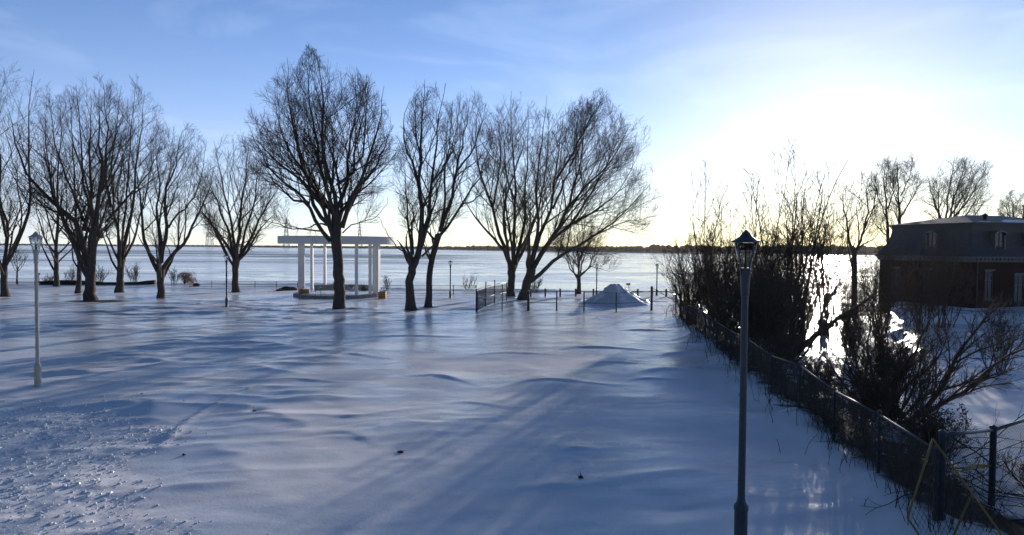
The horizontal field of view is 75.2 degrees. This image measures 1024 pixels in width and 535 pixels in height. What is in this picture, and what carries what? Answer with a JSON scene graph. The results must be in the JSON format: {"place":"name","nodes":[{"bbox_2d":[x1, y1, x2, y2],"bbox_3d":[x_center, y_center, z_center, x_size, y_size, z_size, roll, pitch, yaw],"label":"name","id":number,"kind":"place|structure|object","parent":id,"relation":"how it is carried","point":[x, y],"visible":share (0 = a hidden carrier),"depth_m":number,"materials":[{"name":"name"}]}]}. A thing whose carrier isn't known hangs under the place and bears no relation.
{"place":"outdoors","nodes":[
{"label":"outdoors","id":0,"kind":"place"},
{"bbox_2d":[0,392,269,534],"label":"crusty snow","id":1,"kind":"structure","parent":0,"point":[40,513],"depth_m":14.57,"materials":[{"name":"white snow"}]},
{"bbox_2d":[378,289,386,298],"bbox_3d":[-11.911,2.317,61.145,0.902,1.028,0.660,0,2,0],"label":"planter box","id":2,"kind":"object","parent":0,"point":[382,294],"visible":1,"depth_m":60.83,"materials":[{"name":"orange wood"}]},
{"bbox_2d":[0,244,894,356],"bbox_3d":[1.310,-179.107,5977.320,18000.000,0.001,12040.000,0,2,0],"label":"river ice","id":3,"kind":"structure","parent":0,"point":[266,264],"depth_m":166.60,"materials":[{"name":"white ice"}]},
{"bbox_2d":[27,244,876,254],"bbox_3d":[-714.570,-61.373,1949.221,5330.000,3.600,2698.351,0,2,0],"label":"shore","id":4,"kind":"structure","parent":0,"point":[431,249],"depth_m":1069.59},
{"bbox_2d":[205,213,213,245],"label":"transmission tower","id":5,"kind":"structure","parent":4,"relation":"on","point":[208,236],"depth_m":1495.77,"materials":[{"name":"silver metal"}]},
{"bbox_2d":[281,218,290,245],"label":"transmission tower","id":6,"kind":"structure","parent":4,"relation":"on","point":[285,230],"depth_m":1697.04,"materials":[{"name":"silver metal"}]},
{"bbox_2d":[358,223,361,245],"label":"transmission tower","id":7,"kind":"structure","parent":4,"relation":"on","point":[359,224],"depth_m":1896.80,"materials":[{"name":"silver metal"}]},
{"bbox_2d":[0,243,883,253],"bbox_3d":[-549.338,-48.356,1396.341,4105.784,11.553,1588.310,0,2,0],"label":"treeline","id":8,"kind":"object","parent":4,"relation":"on","point":[659,248],"visible":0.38,"depth_m":811.48,"materials":[{"name":"black plant"}]},
{"bbox_2d":[0,281,1023,534],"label":"snow ground","id":9,"kind":"structure","parent":0,"point":[514,417],"depth_m":17.78,"materials":[{"name":"white snow"}]},
{"bbox_2d":[8,245,27,283],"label":"sapling tree","id":10,"kind":"object","parent":9,"relation":"on","point":[19,258],"visible":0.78,"depth_m":77.84,"materials":[{"name":"brown plant"}]},
{"bbox_2d":[7,278,39,285],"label":"metal railing","id":11,"kind":"object","parent":9,"relation":"on","point":[20,282],"visible":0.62,"depth_m":74.53,"materials":[{"name":"grey metal"}]},
{"bbox_2d":[0,58,59,296],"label":"maple tree","id":12,"kind":"object","parent":9,"relation":"on","point":[6,260],"visible":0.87,"depth_m":59.62,"materials":[{"name":"brown plant"}]},
{"bbox_2d":[28,231,43,386],"bbox_3d":[-15.717,1.420,21.994,0.448,5.226,0.448,0,2,0],"label":"street lamp","id":13,"kind":"object","parent":9,"relation":"on","point":[35,239],"visible":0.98,"depth_m":21.95,"materials":[{"name":"metal"}]},
{"bbox_2d":[40,274,53,284],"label":"bank shrub","id":14,"kind":"object","parent":9,"relation":"on","point":[50,279],"visible":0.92,"depth_m":77.14,"materials":[{"name":"brown plant"}]},
{"bbox_2d":[16,81,95,286],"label":"maple tree","id":15,"kind":"object","parent":9,"relation":"on","point":[55,269],"visible":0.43,"depth_m":73.68,"materials":[{"name":"brown plant"}]},
{"bbox_2d":[63,264,76,284],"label":"bank shrub","id":16,"kind":"object","parent":9,"relation":"on","point":[72,273],"visible":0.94,"depth_m":77.52,"materials":[{"name":"brown plant"}]},
{"bbox_2d":[36,89,123,292],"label":"maple tree","id":17,"kind":"object","parent":9,"relation":"on","point":[78,282],"visible":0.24,"depth_m":65.21,"materials":[{"name":"brown plant"}]},
{"bbox_2d":[1,73,177,300],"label":"maple tree","id":18,"kind":"object","parent":9,"relation":"on","point":[86,259],"visible":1,"depth_m":55.31,"materials":[{"name":"brown plant"}]},
{"bbox_2d":[38,280,155,284],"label":"timber edging","id":19,"kind":"object","parent":9,"relation":"on","point":[62,282],"visible":0.56,"depth_m":78.07,"materials":[{"name":"brown wood"}]},
{"bbox_2d":[95,265,114,281],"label":"bank shrub","id":20,"kind":"object","parent":9,"relation":"on","point":[102,275],"visible":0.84,"depth_m":79.04,"materials":[{"name":"brown plant"}]},
{"bbox_2d":[88,75,171,292],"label":"maple tree","id":21,"kind":"object","parent":9,"relation":"on","point":[122,252],"visible":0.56,"depth_m":65.44,"materials":[{"name":"brown plant"}]},
{"bbox_2d":[124,259,142,281],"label":"bank shrub","id":22,"kind":"object","parent":9,"relation":"on","point":[131,276],"visible":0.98,"depth_m":80.70,"materials":[{"name":"brown plant"}]},
{"bbox_2d":[126,122,220,298],"bbox_3d":[-29.876,-5.105,59.163,7.926,16.092,7.498,0,2,0],"label":"maple tree","id":23,"kind":"object","parent":9,"relation":"on","point":[161,270],"visible":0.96,"depth_m":59.02,"materials":[{"name":"brown plant"}]},
{"bbox_2d":[167,266,181,284],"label":"bank shrub","id":24,"kind":"object","parent":9,"relation":"on","point":[173,277],"visible":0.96,"depth_m":77.57,"materials":[{"name":"brown plant"}]},
{"bbox_2d":[177,267,196,284],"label":"weeping bush","id":25,"kind":"object","parent":9,"relation":"on","point":[188,279],"visible":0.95,"depth_m":78.73,"materials":[{"name":"brown plant"}]},
{"bbox_2d":[224,254,228,306],"bbox_3d":[-21.352,1.043,49.739,0.448,4.134,0.448,0,2,0],"label":"street lamp","id":26,"kind":"object","parent":9,"relation":"on","point":[226,256],"visible":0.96,"depth_m":49.68,"materials":[{"name":"grey metal"}]},
{"bbox_2d":[191,130,283,292],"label":"maple tree","id":27,"kind":"object","parent":9,"relation":"on","point":[235,254],"visible":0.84,"depth_m":68.47,"materials":[{"name":"brown plant"}]},
{"bbox_2d":[190,281,297,287],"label":"metal railing","id":28,"kind":"object","parent":9,"relation":"on","point":[229,284],"visible":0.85,"depth_m":74.14,"materials":[{"name":"grey metal"}]},
{"bbox_2d":[279,286,296,289],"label":"rock","id":29,"kind":"object","parent":9,"relation":"on","point":[287,288],"visible":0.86,"depth_m":71.20,"materials":[{"name":"grey stone"}]},
{"bbox_2d":[237,45,407,308],"bbox_3d":[-13.987,-6.459,49.852,13.028,19.482,10.567,0,2,0],"label":"maple tree","id":30,"kind":"object","parent":9,"relation":"on","point":[332,221],"visible":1,"depth_m":49.08,"materials":[{"name":"brown plant"}]},
{"bbox_2d":[277,236,398,298],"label":"pavilion","id":31,"kind":"structure","parent":9,"relation":"on","point":[324,291],"depth_m":61.72,"materials":[{"name":"concrete"}]},
{"bbox_2d":[361,284,367,290],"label":"planter box","id":32,"kind":"object","parent":31,"relation":"on","point":[363,288],"visible":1,"depth_m":65.88,"materials":[{"name":"brown wood"}]},
{"bbox_2d":[382,275,391,289],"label":"bank shrub","id":33,"kind":"object","parent":9,"relation":"on","point":[387,283],"visible":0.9,"depth_m":72.63,"materials":[{"name":"brown plant"}]},
{"bbox_2d":[380,81,471,310],"bbox_3d":[-6.106,-5.351,50.268,6.188,17.541,5.424,1,2,12],"label":"maple tree","id":34,"kind":"object","parent":9,"relation":"on","point":[412,262],"visible":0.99,"depth_m":50.02,"materials":[{"name":"brown plant"}]},
{"bbox_2d":[383,285,476,294],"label":"metal railing","id":35,"kind":"object","parent":9,"relation":"on","point":[434,288],"visible":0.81,"depth_m":65.64,"materials":[{"name":"grey metal"}]},
{"bbox_2d":[448,260,451,297],"bbox_3d":[-5.652,1.128,60.947,0.448,3.557,0.448,0,2,0],"label":"street lamp","id":36,"kind":"object","parent":9,"relation":"on","point":[450,262],"visible":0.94,"depth_m":60.89,"materials":[{"name":"grey metal"}]},
{"bbox_2d":[424,92,501,307],"bbox_3d":[-3.900,-5.470,52.510,6.357,17.580,5.554,0,2,0],"label":"maple tree","id":37,"kind":"object","parent":9,"relation":"on","point":[431,256],"visible":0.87,"depth_m":52.20,"materials":[{"name":"brown plant"}]},
{"bbox_2d":[461,272,476,288],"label":"bank shrub","id":38,"kind":"object","parent":9,"relation":"on","point":[470,280],"visible":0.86,"depth_m":75.81,"materials":[{"name":"brown plant"}]},
{"bbox_2d":[476,280,506,311],"bbox_3d":[-1.714,2.181,54.644,0.421,2.162,11.093,1,2,11],"label":"chain link fence","id":39,"kind":"object","parent":9,"relation":"on","point":[481,299],"visible":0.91,"depth_m":54.74,"materials":[{"name":"grey metal"}]},
{"bbox_2d":[477,284,527,311],"bbox_3d":[-0.724,2.332,49.744,3.925,2.167,0.342,0,2,-12],"label":"chain link fence","id":40,"kind":"object","parent":9,"relation":"on","point":[502,298],"visible":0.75,"depth_m":49.82,"materials":[{"name":"grey metal"}]},
{"bbox_2d":[459,91,570,295],"bbox_3d":[0.753,-7.236,64.929,10.368,20.556,10.363,2,2,42],"label":"willow tree","id":41,"kind":"object","parent":9,"relation":"on","point":[517,255],"visible":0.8,"depth_m":64.83,"materials":[{"name":"brown plant"}]},
{"bbox_2d":[531,275,542,292],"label":"bank shrub","id":42,"kind":"object","parent":9,"relation":"on","point":[534,286],"visible":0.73,"depth_m":69.34,"materials":[{"name":"brown plant"}]},
{"bbox_2d":[528,291,557,310],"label":"gate","id":43,"kind":"structure","parent":9,"relation":"on","point":[529,302],"depth_m":49.97,"materials":[{"name":"grey metal"}]},
{"bbox_2d":[550,216,622,293],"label":"willow tree","id":44,"kind":"object","parent":9,"relation":"on","point":[579,256],"visible":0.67,"depth_m":68.15,"materials":[{"name":"brown plant"}]},
{"bbox_2d":[513,88,665,299],"bbox_3d":[6.916,-6.567,60.391,13.660,19.600,11.141,0,2,0],"label":"willow tree","id":45,"kind":"object","parent":9,"relation":"on","point":[532,263],"visible":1,"depth_m":60.30,"materials":[{"name":"brown plant"}]},
{"bbox_2d":[595,264,598,294],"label":"street lamp","id":46,"kind":"object","parent":9,"relation":"on","point":[596,265],"visible":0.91,"depth_m":65.41,"materials":[{"name":"grey metal"}]},
{"bbox_2d":[530,288,671,296],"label":"wooden rail fence","id":47,"kind":"object","parent":9,"relation":"on","point":[575,291],"visible":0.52,"depth_m":65.01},
{"bbox_2d":[583,286,651,311],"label":"gate","id":48,"kind":"structure","parent":9,"relation":"on","point":[584,292],"depth_m":49.56,"materials":[{"name":"grey metal"}]},
{"bbox_2d":[581,284,655,306],"bbox_3d":[8.709,2.255,56.705,6.202,1.800,6.076,1,2,30],"label":"snow pile","id":49,"kind":"object","parent":9,"relation":"on","point":[608,295],"visible":0.95,"depth_m":55.57,"materials":[{"name":"white snow"}]},
{"bbox_2d":[656,264,658,294],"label":"street lamp","id":50,"kind":"object","parent":9,"relation":"on","point":[656,279],"visible":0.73,"depth_m":67.81,"materials":[{"name":"grey metal"}]},
{"bbox_2d":[652,286,676,309],"bbox_3d":[11.718,2.419,51.207,2.736,2.059,0.132,-1,2,-34],"label":"chain link fence","id":51,"kind":"object","parent":9,"relation":"on","point":[659,301],"visible":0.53,"depth_m":50.63,"materials":[{"name":"grey metal"}]},
{"bbox_2d":[648,225,724,320],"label":"thicket bush","id":52,"kind":"object","parent":9,"relation":"on","point":[682,291],"visible":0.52,"depth_m":40.78,"materials":[{"name":"brown plant"}]},
{"bbox_2d":[683,159,759,324],"bbox_3d":[12.503,-1.365,39.890,4.590,10.065,3.627,1,2,22],"label":"thicket bush","id":53,"kind":"object","parent":9,"relation":"on","point":[693,252],"visible":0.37,"depth_m":39.75,"materials":[{"name":"brown plant"}]},
{"bbox_2d":[683,216,773,335],"bbox_3d":[11.672,0.450,36.196,4.863,6.704,4.442,0,2,0],"label":"thicket bush","id":54,"kind":"object","parent":9,"relation":"on","point":[708,270],"visible":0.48,"depth_m":35.57,"materials":[{"name":"brown plant"}]},
{"bbox_2d":[731,230,760,534],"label":"street lamp","id":55,"kind":"object","parent":9,"relation":"on","point":[745,242],"visible":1,"depth_m":10.48,"materials":[{"name":"metal"}]},
{"bbox_2d":[700,251,804,352],"bbox_3d":[10.523,1.620,29.920,3.695,4.719,4.217,-1,2,-44],"label":"thicket bush","id":56,"kind":"object","parent":9,"relation":"on","point":[757,288],"visible":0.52,"depth_m":29.74,"materials":[{"name":"brown plant"}]},
{"bbox_2d":[717,212,826,337],"bbox_3d":[13.882,0.464,36.907,5.102,7.073,4.635,0,2,-10],"label":"thicket bush","id":57,"kind":"object","parent":9,"relation":"on","point":[780,256],"visible":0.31,"depth_m":36.42,"materials":[{"name":"brown plant"}]},
{"bbox_2d":[732,146,822,321],"bbox_3d":[15.219,-1.327,38.117,4.720,11.869,5.185,2,2,40],"label":"thicket bush","id":58,"kind":"object","parent":9,"relation":"on","point":[777,228],"visible":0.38,"depth_m":37.80,"materials":[{"name":"brown plant"}]},
{"bbox_2d":[734,272,825,364],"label":"thicket bush","id":59,"kind":"object","parent":9,"relation":"on","point":[773,320],"visible":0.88,"depth_m":27.80,"materials":[{"name":"brown plant"}]},
{"bbox_2d":[679,302,938,520],"bbox_3d":[8.902,3.153,26.758,0.087,1.618,31.594,1,2,7],"label":"chain link fence","id":60,"kind":"object","parent":9,"relation":"on","point":[878,412],"visible":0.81,"depth_m":15.70,"materials":[{"name":"grey metal"}]},
{"bbox_2d":[762,137,865,344],"bbox_3d":[17.024,-1.484,38.593,5.718,12.176,5.186,1,2,22],"label":"thicket bush","id":61,"kind":"object","parent":9,"relation":"on","point":[818,259],"visible":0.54,"depth_m":38.32,"materials":[{"name":"brown plant"}]},
{"bbox_2d":[778,346,854,399],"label":"thicket bush","id":62,"kind":"object","parent":9,"relation":"on","point":[820,364],"visible":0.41,"depth_m":20.66,"materials":[{"name":"brown plant"}]},
{"bbox_2d":[795,185,859,335],"bbox_3d":[21.030,-0.478,43.124,5.018,9.941,4.086,0,2,-14],"label":"thicket bush","id":63,"kind":"object","parent":9,"relation":"on","point":[827,332],"visible":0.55,"depth_m":42.78,"materials":[{"name":"brown plant"}]},
{"bbox_2d":[759,255,898,356],"bbox_3d":[14.137,1.782,30.082,6.992,4.607,3.322,0,2,-7],"label":"leaning willow","id":64,"kind":"object","parent":9,"relation":"on","point":[821,330],"visible":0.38,"depth_m":29.73,"materials":[{"name":"brown plant"}]},
{"bbox_2d":[660,294,1016,534],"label":"dry weeds","id":65,"kind":"object","parent":9,"relation":"on","point":[753,364],"visible":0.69,"depth_m":14.35,"materials":[{"name":"brown plant"}]},
{"bbox_2d":[829,275,863,322],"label":"thicket bush","id":66,"kind":"object","parent":9,"relation":"on","point":[846,298],"visible":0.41,"depth_m":43.88,"materials":[{"name":"brown plant"}]},
{"bbox_2d":[670,300,1023,528],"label":"bramble undergrowth","id":67,"kind":"object","parent":9,"relation":"on","point":[931,454],"visible":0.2,"depth_m":14.43,"materials":[{"name":"brown plant"}]},
{"bbox_2d":[823,296,872,357],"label":"thicket bush","id":68,"kind":"object","parent":9,"relation":"on","point":[856,320],"visible":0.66,"depth_m":29.90,"materials":[{"name":"brown plant"}]},
{"bbox_2d":[813,367,904,433],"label":"thicket bush","id":69,"kind":"object","parent":9,"relation":"on","point":[861,385],"visible":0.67,"depth_m":17.05,"materials":[{"name":"brown plant"}]},
{"bbox_2d":[835,169,891,304],"bbox_3d":[31.530,-1.988,59.972,4.774,14.032,4.076,0,2,0],"label":"willow tree","id":70,"kind":"object","parent":9,"relation":"on","point":[865,224],"visible":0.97,"depth_m":59.80,"materials":[{"name":"brown plant"}]},
{"bbox_2d":[841,228,928,342],"bbox_3d":[22.252,1.095,40.095,4.834,6.989,4.334,0,2,0],"label":"thicket bush","id":71,"kind":"object","parent":9,"relation":"on","point":[888,304],"visible":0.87,"depth_m":39.64,"materials":[{"name":"brown plant"}]},
{"bbox_2d":[869,154,900,246],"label":"poplar tree","id":72,"kind":"object","parent":9,"relation":"on","point":[887,209],"visible":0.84,"depth_m":81.62,"materials":[{"name":"brown plant"}]},
{"bbox_2d":[886,151,929,228],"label":"poplar tree","id":73,"kind":"object","parent":9,"relation":"on","point":[899,215],"visible":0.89,"depth_m":83.74,"materials":[{"name":"brown plant"}]},
{"bbox_2d":[813,290,1023,426],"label":"fanning shrub","id":74,"kind":"object","parent":9,"relation":"on","point":[881,356],"visible":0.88,"depth_m":18.16,"materials":[{"name":"brown plant"}]},
{"bbox_2d":[889,236,961,332],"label":"thicket bush","id":75,"kind":"object","parent":9,"relation":"on","point":[932,291],"visible":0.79,"depth_m":41.76,"materials":[{"name":"brown plant"}]},
{"bbox_2d":[888,394,970,446],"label":"dead leaf bush","id":76,"kind":"object","parent":9,"relation":"on","point":[919,400],"visible":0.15,"depth_m":14.94,"materials":[{"name":"brown plant"}]},
{"bbox_2d":[892,401,980,471],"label":"thicket bush","id":77,"kind":"object","parent":9,"relation":"on","point":[919,425],"visible":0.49,"depth_m":14.25,"materials":[{"name":"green plant"}]},
{"bbox_2d":[875,205,1023,307],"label":"brick house","id":78,"kind":"structure","parent":9,"relation":"on","point":[995,257],"depth_m":61.52,"materials":[{"name":"brown brick"}]},
{"bbox_2d":[890,266,899,293],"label":"window","id":79,"kind":"structure","parent":78,"relation":"in","point":[896,268],"depth_m":68.29,"materials":[{"name":"grey glass"}]},
{"bbox_2d":[922,268,932,297],"bbox_3d":[40.373,1.454,64.524,0.250,2.880,1.200,0,2,-14],"label":"window","id":80,"kind":"structure","parent":78,"relation":"in","point":[922,268],"depth_m":64.69,"materials":[{"name":"black glass"}]},
{"bbox_2d":[984,269,995,300],"bbox_3d":[43.465,1.597,60.613,1.200,2.880,0.250,0,2,-14],"label":"window","id":81,"kind":"structure","parent":78,"relation":"in","point":[988,272],"depth_m":60.70,"materials":[{"name":"grey glass"}]},
{"bbox_2d":[1014,273,1023,306],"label":"door","id":82,"kind":"structure","parent":78,"relation":"in","point":[1019,277],"depth_m":61.59,"materials":[{"name":"grey paint"}]},
{"bbox_2d":[918,226,983,326],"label":"thicket bush","id":83,"kind":"object","parent":9,"relation":"on","point":[943,312],"visible":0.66,"depth_m":43.61,"materials":[{"name":"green plant"}]},
{"bbox_2d":[906,438,1002,534],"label":"barrier panel","id":84,"kind":"object","parent":9,"relation":"on","point":[965,484],"visible":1,"depth_m":10.52,"materials":[{"name":"grey metal"}]},
{"bbox_2d":[919,154,999,219],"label":"ash tree","id":85,"kind":"object","parent":9,"relation":"on","point":[963,193],"visible":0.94,"depth_m":85.07,"materials":[{"name":"brown plant"}]},
{"bbox_2d":[938,419,1023,520],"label":"chain link fence","id":86,"kind":"object","parent":9,"relation":"on","point":[992,446],"visible":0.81,"depth_m":12.12,"materials":[{"name":"grey metal"}]},
{"bbox_2d":[948,464,1005,474],"bbox_3d":[8.344,3.637,12.013,2.635,0.414,0.076,-1,2,-32],"label":"caution tape","id":87,"kind":"object","parent":86,"relation":"attached to","point":[972,467],"visible":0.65,"depth_m":12.04,"materials":[{"name":"yellow plastic"}]},
{"bbox_2d":[965,290,1023,373],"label":"thicket bush","id":88,"kind":"object","parent":9,"relation":"on","point":[1001,327],"visible":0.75,"depth_m":28.07,"materials":[{"name":"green plant"}]},
{"bbox_2d":[993,189,1023,217],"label":"ash tree","id":89,"kind":"object","parent":9,"relation":"on","point":[1012,211],"visible":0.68,"depth_m":92.34,"materials":[{"name":"brown plant"}]},
{"bbox_2d":[996,441,1023,494],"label":"thicket bush","id":90,"kind":"object","parent":9,"relation":"on","point":[1013,475],"visible":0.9,"depth_m":12.67,"materials":[{"name":"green plant"}]},
{"bbox_2d":[0,0,1023,246],"label":"sky","id":91,"kind":"structure","parent":0,"point":[721,83],"materials":[{"name":"blue"}]}
]}

